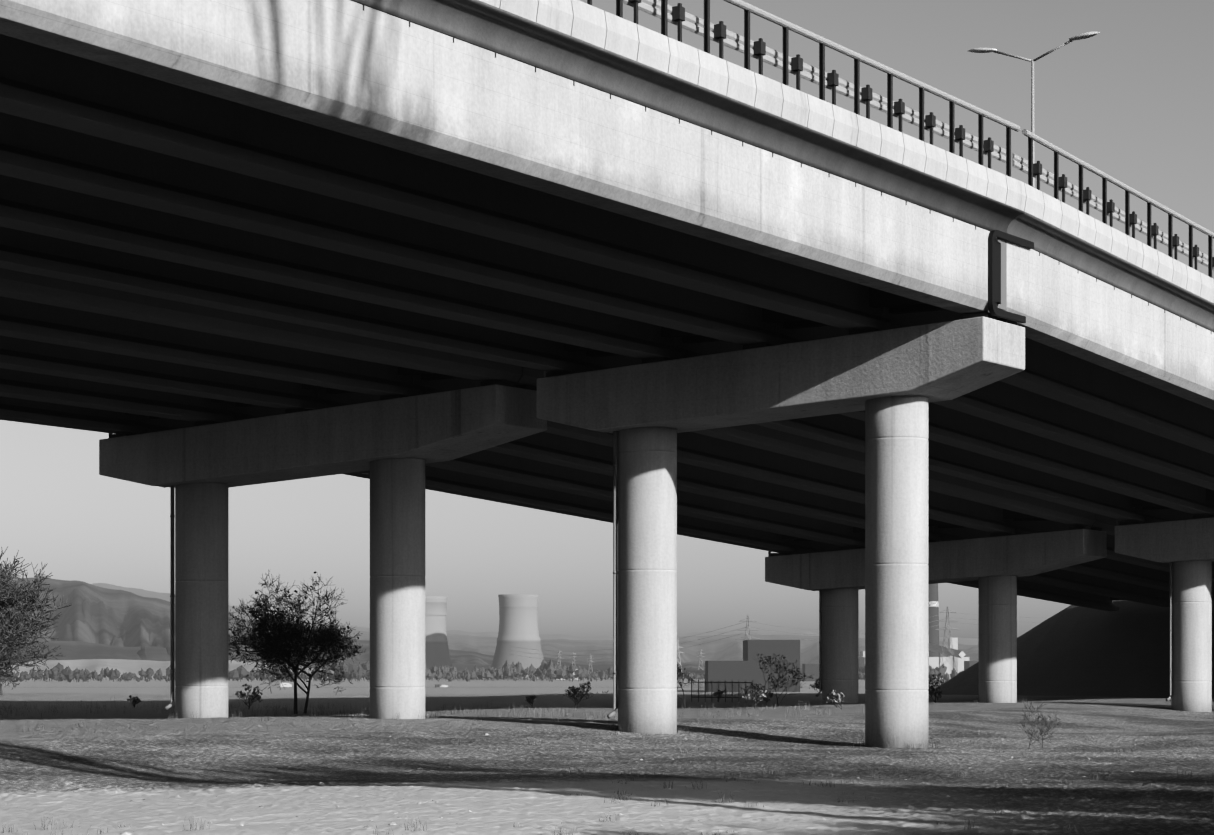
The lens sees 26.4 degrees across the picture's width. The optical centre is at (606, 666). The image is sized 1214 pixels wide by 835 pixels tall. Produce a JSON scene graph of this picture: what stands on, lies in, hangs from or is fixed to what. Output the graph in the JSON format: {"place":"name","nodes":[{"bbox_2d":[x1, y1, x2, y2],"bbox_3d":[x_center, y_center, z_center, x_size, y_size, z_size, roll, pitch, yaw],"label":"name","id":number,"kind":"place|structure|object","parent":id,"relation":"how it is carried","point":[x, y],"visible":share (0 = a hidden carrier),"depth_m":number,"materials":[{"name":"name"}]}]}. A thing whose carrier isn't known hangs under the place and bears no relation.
{"place":"outdoors","nodes":[
{"label":"outdoors","id":0,"kind":"place"},
{"bbox_2d":[5,659,364,678],"bbox_3d":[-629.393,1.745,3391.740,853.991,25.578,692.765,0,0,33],"label":"bluff","id":1,"kind":"structure","parent":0,"point":[120,665],"depth_m":3477.92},
{"bbox_2d":[1,641,612,677],"bbox_3d":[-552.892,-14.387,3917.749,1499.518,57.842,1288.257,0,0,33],"label":"distant hills","id":2,"kind":"structure","parent":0,"point":[74,650],"depth_m":4117.24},
{"bbox_2d":[0,577,801,676],"bbox_3d":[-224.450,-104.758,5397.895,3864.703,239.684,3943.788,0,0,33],"label":"mountains","id":3,"kind":"structure","parent":0,"point":[101,615],"depth_m":5380.91,"materials":[{"name":"grey stone"}]},
{"bbox_2d":[6,572,978,644],"bbox_3d":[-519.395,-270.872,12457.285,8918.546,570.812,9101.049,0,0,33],"label":"hills","id":4,"kind":"structure","parent":0,"point":[166,597],"depth_m":14531.29,"materials":[{"name":"grey"}]},
{"bbox_2d":[491,594,543,678],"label":"cooling tower","id":5,"kind":"structure","parent":0,"point":[518,621],"depth_m":3236.05,"materials":[{"name":"concrete"}]},
{"bbox_2d":[0,678,1213,820],"bbox_3d":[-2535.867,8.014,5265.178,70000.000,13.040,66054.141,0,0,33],"label":"ground","id":6,"kind":"structure","parent":0,"point":[1111,715],"depth_m":104.19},
{"bbox_2d":[0,547,70,694],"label":"tree","id":7,"kind":"object","parent":6,"relation":"on","point":[12,632],"visible":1,"depth_m":142.23,"materials":[{"name":"grey plant"}]},
{"bbox_2d":[0,659,369,681],"bbox_3d":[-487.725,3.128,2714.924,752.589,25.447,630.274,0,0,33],"label":"treeline","id":8,"kind":"object","parent":6,"relation":"on","point":[353,669],"visible":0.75,"depth_m":2585.91,"materials":[{"name":"grey plant"}]},
{"bbox_2d":[228,570,365,713],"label":"tree","id":9,"kind":"object","parent":6,"relation":"on","point":[290,635],"depth_m":88.70,"materials":[{"name":"black plant"}]},
{"bbox_2d":[0,697,862,718],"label":"bushes","id":10,"kind":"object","parent":6,"relation":"on","point":[310,712],"depth_m":88.64,"materials":[{"name":"grey plant"}]},
{"bbox_2d":[425,596,451,668],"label":"cooling tower","id":11,"kind":"structure","parent":6,"relation":"on","point":[437,653],"depth_m":3369.91,"materials":[{"name":"concrete"}]},
{"bbox_2d":[425,659,587,680],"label":"tree line","id":12,"kind":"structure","parent":6,"relation":"on","point":[508,670],"depth_m":2761.45,"materials":[{"name":"grey plant"}]},
{"bbox_2d":[127,653,941,704],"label":"shrubs","id":13,"kind":"object","parent":6,"relation":"on","point":[757,687],"visible":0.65,"depth_m":101.92,"materials":[{"name":"grey plant"}]},
{"bbox_2d":[175,395,927,748],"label":"bridge columns","id":14,"kind":"structure","parent":6,"relation":"on","point":[897,571],"depth_m":69.23,"materials":[{"name":"grey concrete"}]},
{"bbox_2d":[99,316,1024,487],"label":"pier caps","id":15,"kind":"object","parent":14,"relation":"on","point":[943,361],"visible":1,"depth_m":69.26,"materials":[{"name":"grey concrete"}]},
{"bbox_2d":[0,0,1213,409],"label":"edge girder","id":16,"kind":"object","parent":15,"relation":"on","point":[362,72],"visible":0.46,"depth_m":48.40,"materials":[{"name":"grey concrete"}]},
{"bbox_2d":[997,240,1006,309],"bbox_3d":[9.753,-9.680,63.871,0.040,1.674,0.515,0,0,33],"label":"expansion joint","id":17,"kind":"object","parent":16,"relation":"attached to","point":[1002,305],"visible":0.71,"depth_m":63.92,"materials":[{"name":"grey concrete"}]},
{"bbox_2d":[0,34,1213,610],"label":"bridge girders","id":18,"kind":"object","parent":15,"relation":"on","point":[178,256],"visible":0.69,"depth_m":63.90,"materials":[{"name":"grey concrete"}]},
{"bbox_2d":[351,0,1213,331],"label":"bridge cove","id":19,"kind":"object","parent":18,"relation":"attached to","point":[503,32],"visible":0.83,"depth_m":53.55,"materials":[{"name":"concrete"}]},
{"bbox_2d":[479,0,1213,302],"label":"bridge parapet","id":20,"kind":"structure","parent":19,"relation":"on","point":[588,23],"depth_m":55.30,"materials":[{"name":"grey concrete"}]},
{"bbox_2d":[587,0,1213,278],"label":"bridge rail posts","id":21,"kind":"object","parent":20,"relation":"on","point":[678,13],"visible":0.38,"depth_m":59.27,"materials":[{"name":"black metal"}]},
{"bbox_2d":[623,0,1213,269],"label":"bridge guardrail","id":22,"kind":"object","parent":19,"relation":"on","point":[732,40],"visible":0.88,"depth_m":59.33,"materials":[{"name":"grey metal"}]},
{"bbox_2d":[988,230,1033,322],"bbox_3d":[10.053,-9.680,64.258,0.130,2.094,2.500,0,0,33],"label":"bridge joint drain duct","id":23,"kind":"object","parent":18,"relation":"attached to","point":[994,272],"visible":0.96,"depth_m":63.42,"materials":[{"name":"black metal"}]},
{"bbox_2d":[968,31,1099,186],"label":"street lamp","id":24,"kind":"object","parent":18,"relation":"on","point":[1071,39],"visible":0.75,"depth_m":99.70,"materials":[{"name":"silver metal"}]},
{"bbox_2d":[109,312,1213,556],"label":"bearing pads","id":25,"kind":"object","parent":15,"relation":"on","point":[851,332],"visible":0.35,"depth_m":72.55,"materials":[{"name":"black rubber"}]},
{"bbox_2d":[109,371,1172,718],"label":"drainpipes","id":26,"kind":"object","parent":14,"relation":"attached to","point":[615,573],"visible":0.62,"depth_m":78.36,"materials":[{"name":"grey metal"}]},
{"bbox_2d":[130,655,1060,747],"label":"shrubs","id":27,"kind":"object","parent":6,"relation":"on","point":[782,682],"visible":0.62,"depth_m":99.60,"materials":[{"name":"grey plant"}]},
{"bbox_2d":[7,732,1199,834],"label":"pale stones","id":28,"kind":"object","parent":6,"relation":"on","point":[320,783],"visible":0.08,"depth_m":37.30,"materials":[{"name":"grey stone"}]},
{"bbox_2d":[0,716,1213,786],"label":"grass","id":29,"kind":"structure","parent":6,"relation":"on","point":[171,746],"depth_m":56.10,"materials":[{"name":"grey plant"}]},
{"bbox_2d":[0,778,1213,834],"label":"gravel patch","id":30,"kind":"object","parent":6,"relation":"on","point":[806,809],"visible":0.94,"depth_m":36.19,"materials":[{"name":"grey gravel"}]},
{"bbox_2d":[2,697,1213,834],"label":"dry grass tufts","id":31,"kind":"object","parent":6,"relation":"on","point":[618,727],"visible":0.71,"depth_m":45.15,"materials":[{"name":"grey plant"}]},
{"bbox_2d":[4,732,1213,831],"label":"grey stones","id":32,"kind":"object","parent":6,"relation":"on","point":[450,813],"visible":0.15,"depth_m":38.53,"materials":[{"name":"grey stone"}]},
{"bbox_2d":[677,638,682,671],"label":"pale pylons","id":33,"kind":"object","parent":6,"relation":"on","point":[678,646],"visible":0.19,"depth_m":2700.46,"materials":[{"name":"grey metal"}]},
{"bbox_2d":[425,663,962,681],"bbox_3d":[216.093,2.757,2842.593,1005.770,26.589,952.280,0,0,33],"label":"treeline","id":34,"kind":"object","parent":6,"relation":"on","point":[484,673],"visible":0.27,"depth_m":2658.89,"materials":[{"name":"grey plant"}]},
{"bbox_2d":[691,680,752,702],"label":"fence gate","id":35,"kind":"structure","parent":6,"relation":"on","point":[717,689],"depth_m":111.62,"materials":[{"name":"grey metal"}]},
{"bbox_2d":[558,635,968,679],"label":"plant buildings","id":36,"kind":"structure","parent":6,"relation":"on","point":[959,657],"depth_m":3208.32,"materials":[{"name":"grey"}]},
{"bbox_2d":[596,675,947,694],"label":"bushes","id":37,"kind":"object","parent":6,"relation":"on","point":[760,693],"visible":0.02,"depth_m":462.24,"materials":[{"name":"grey plant"}]},
{"bbox_2d":[510,607,1041,673],"bbox_3d":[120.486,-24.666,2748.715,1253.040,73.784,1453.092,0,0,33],"label":"transmission towers","id":38,"kind":"structure","parent":6,"relation":"on","point":[746,627],"depth_m":2105.89,"materials":[{"name":"silver metal"}]},
{"bbox_2d":[705,640,978,691],"bbox_3d":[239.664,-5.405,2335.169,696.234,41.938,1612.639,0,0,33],"label":"building","id":39,"kind":"structure","parent":6,"relation":"on","point":[747,669],"depth_m":1501.60,"materials":[{"name":"grey"}]},
{"bbox_2d":[928,583,938,656],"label":"chimney","id":40,"kind":"object","parent":6,"relation":"on","point":[933,610],"visible":0.17,"depth_m":3449.91,"materials":[{"name":"concrete"}]},
{"bbox_2d":[822,560,1211,711],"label":"bridge columns","id":41,"kind":"structure","parent":6,"relation":"on","point":[1192,636],"depth_m":108.32,"materials":[{"name":"grey concrete"}]},
{"bbox_2d":[765,517,1213,590],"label":"pier caps","id":42,"kind":"object","parent":41,"relation":"on","point":[1023,555],"visible":0.88,"depth_m":107.53,"materials":[{"name":"grey concrete"}]},
{"bbox_2d":[928,600,1213,698],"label":"abutment","id":43,"kind":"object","parent":6,"relation":"on","point":[1074,650],"depth_m":143.31,"materials":[{"name":"concrete"}]},
{"bbox_2d":[0,0,1213,638],"label":"sky","id":44,"kind":"structure","parent":0,"point":[1132,100],"materials":[{"name":"grey"}]},
{"bbox_2d":[247,619,978,664],"bbox_3d":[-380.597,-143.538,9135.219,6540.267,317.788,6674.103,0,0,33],"label":"hills","id":45,"kind":"structure","parent":0,"point":[729,648],"depth_m":9590.39,"materials":[{"name":"grey"}]},
{"bbox_2d":[362,4,1180,319],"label":"bridge drip noses","id":46,"kind":"object","parent":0,"point":[906,202],"visible":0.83,"depth_m":53.20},
{"label":"road","id":47,"kind":"structure","parent":0,"visible":0},
{"bbox_2d":[280,683,447,687],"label":"pale vehicles","id":48,"kind":"object","parent":47,"relation":"on","point":[287,685],"visible":0.98,"depth_m":1797.29,"materials":[{"name":"grey"}]}
]}

